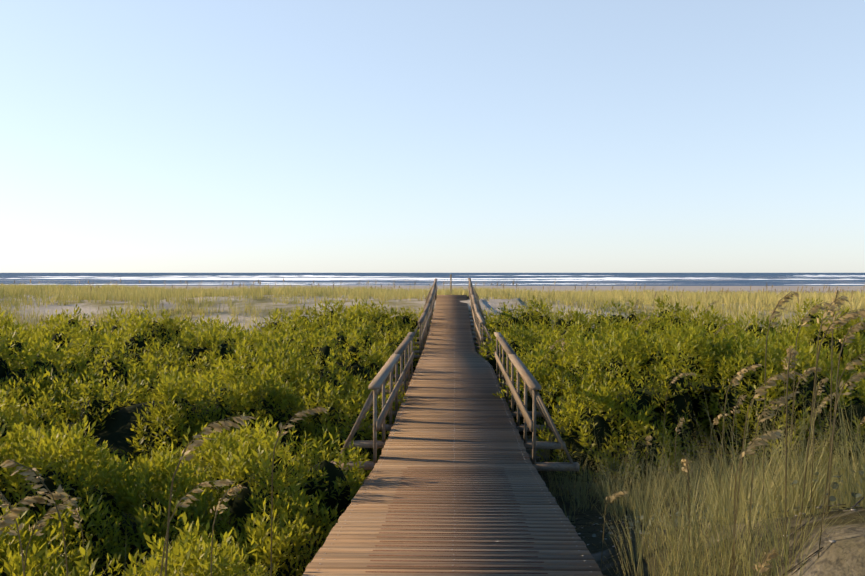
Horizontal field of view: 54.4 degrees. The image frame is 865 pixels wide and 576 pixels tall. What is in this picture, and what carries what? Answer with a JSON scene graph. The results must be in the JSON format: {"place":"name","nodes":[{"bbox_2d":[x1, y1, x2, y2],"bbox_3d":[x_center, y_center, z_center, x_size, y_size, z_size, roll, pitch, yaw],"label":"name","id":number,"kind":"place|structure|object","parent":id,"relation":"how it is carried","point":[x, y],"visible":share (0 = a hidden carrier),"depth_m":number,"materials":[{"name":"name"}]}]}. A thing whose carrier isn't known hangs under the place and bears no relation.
{"place":"outdoors","nodes":[
{"label":"outdoors","id":0,"kind":"place"},
{"bbox_2d":[0,286,864,575],"bbox_3d":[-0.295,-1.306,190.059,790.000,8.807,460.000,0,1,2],"label":"dune terrain","id":1,"kind":"structure","parent":0,"point":[846,558],"depth_m":11.69,"materials":[{"name":"beige sand"}]},
{"bbox_2d":[53,531,280,575],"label":"dune grass","id":2,"kind":"structure","parent":1,"relation":"on","point":[147,559],"depth_m":4.87,"materials":[{"name":"green plant"}]},
{"bbox_2d":[0,415,343,575],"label":"shrubs","id":3,"kind":"object","parent":1,"relation":"on","point":[42,560],"visible":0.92,"depth_m":7.71,"materials":[{"name":"green plant"}]},
{"bbox_2d":[0,320,864,544],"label":"shrubs","id":4,"kind":"object","parent":1,"relation":"on","point":[247,390],"visible":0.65,"depth_m":13.55,"materials":[{"name":"green plant"}]},
{"bbox_2d":[0,294,864,399],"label":"shrubs","id":5,"kind":"object","parent":1,"relation":"on","point":[21,334],"visible":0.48,"depth_m":25.55,"materials":[{"name":"green plant"}]},
{"bbox_2d":[0,310,864,575],"bbox_3d":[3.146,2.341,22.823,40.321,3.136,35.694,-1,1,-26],"label":"wax myrtle thicket","id":6,"kind":"object","parent":1,"relation":"on","point":[240,508],"visible":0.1,"depth_m":13.34,"materials":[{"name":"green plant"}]},
{"bbox_2d":[0,283,864,334],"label":"dune grass","id":7,"kind":"structure","parent":1,"relation":"on","point":[105,292],"depth_m":46.81,"materials":[{"name":"plant"}]},
{"bbox_2d":[0,290,864,575],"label":"grass stalks","id":8,"kind":"object","parent":1,"relation":"on","point":[735,506],"visible":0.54,"depth_m":4.95,"materials":[{"name":"green plant"}]},
{"bbox_2d":[0,289,864,572],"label":"sea oats panicles","id":9,"kind":"object","parent":8,"relation":"on","point":[9,518],"visible":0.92,"depth_m":4.72,"materials":[{"name":"beige plant"}]},
{"bbox_2d":[1,277,864,329],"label":"sea oat culms","id":10,"kind":"object","parent":1,"relation":"on","point":[559,292],"visible":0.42,"depth_m":52.92,"materials":[{"name":"beige plant"}]},
{"bbox_2d":[1,278,864,323],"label":"sea oat heads","id":11,"kind":"object","parent":10,"relation":"on","point":[483,284],"visible":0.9,"depth_m":56.52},
{"bbox_2d":[403,278,495,357],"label":"dune crossing handrails","id":12,"kind":"object","parent":1,"relation":"on","point":[480,319],"visible":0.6,"depth_m":31.62,"materials":[{"name":"wood"}]},
{"bbox_2d":[421,286,481,341],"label":"dune crossing handrails","id":13,"kind":"object","parent":12,"relation":"attached to","point":[428,319],"visible":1,"depth_m":32.70,"materials":[{"name":"wood"}]},
{"bbox_2d":[450,274,850,293],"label":"beach pole and sand fence","id":14,"kind":"object","parent":1,"relation":"on","point":[666,292],"visible":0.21,"depth_m":117.37,"materials":[{"name":"brown wood"}]},
{"bbox_2d":[523,343,864,575],"bbox_3d":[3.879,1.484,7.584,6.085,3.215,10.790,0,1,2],"label":"dune grass tussocks","id":15,"kind":"object","parent":1,"relation":"on","point":[769,498],"visible":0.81,"depth_m":5.66,"materials":[{"name":"green plant"}]},
{"bbox_2d":[563,492,863,574],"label":"dune litter","id":16,"kind":"object","parent":1,"relation":"on","point":[834,541],"visible":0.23,"depth_m":6.99,"materials":[{"name":"brown plant"}]},
{"bbox_2d":[592,469,863,543],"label":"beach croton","id":17,"kind":"object","parent":1,"relation":"on","point":[836,486],"visible":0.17,"depth_m":7.11,"materials":[{"name":"green plant"}]},
{"bbox_3d":[0.709,2.039,27.016,1.925,2.453,60.034,0,1,2],"label":"boardwalk","id":18,"kind":"object","parent":1,"relation":"on","visible":0},
{"bbox_2d":[313,320,590,575],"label":"nails","id":19,"kind":"object","parent":18,"relation":"on","point":[454,455],"visible":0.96,"depth_m":11.69,"materials":[{"name":"grey metal"}]},
{"bbox_2d":[331,332,578,470],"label":"handrails","id":20,"kind":"object","parent":18,"relation":"on","point":[385,374],"visible":0.73,"depth_m":12.63,"materials":[{"name":"wood"}]},
{"bbox_2d":[376,351,532,431],"bbox_3d":[0.420,1.748,16.121,2.092,0.135,9.930,0,1,2],"label":"handrail","id":21,"kind":"object","parent":20,"relation":"attached to","point":[513,390],"visible":1,"depth_m":13.63,"materials":[{"name":"wood"}]},
{"bbox_2d":[0,273,864,285],"bbox_3d":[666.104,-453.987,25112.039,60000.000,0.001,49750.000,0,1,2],"label":"ocean water","id":22,"kind":"structure","parent":0,"point":[35,280],"depth_m":620.75,"materials":[{"name":"blue liquid"}]},
{"bbox_2d":[0,275,864,284],"bbox_3d":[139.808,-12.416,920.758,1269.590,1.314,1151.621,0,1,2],"label":"surf breakers","id":23,"kind":"object","parent":22,"relation":"on","point":[585,279],"visible":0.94,"depth_m":648.03,"materials":[{"name":"liquid"}]},
{"bbox_2d":[0,0,864,272],"label":"sky","id":24,"kind":"structure","parent":0,"point":[137,136],"materials":[{"name":"blue"}]},
{"bbox_2d":[302,295,602,575],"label":"boardwalk deck","id":25,"kind":"structure","parent":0,"point":[484,434],"depth_m":8.87,"materials":[{"name":"brown wood"}]},
{"bbox_2d":[365,467,547,573],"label":"boardwalk grip strips","id":26,"kind":"object","parent":25,"relation":"on","point":[453,525],"visible":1,"depth_m":7.06,"materials":[{"name":"brown wood"}]}
]}

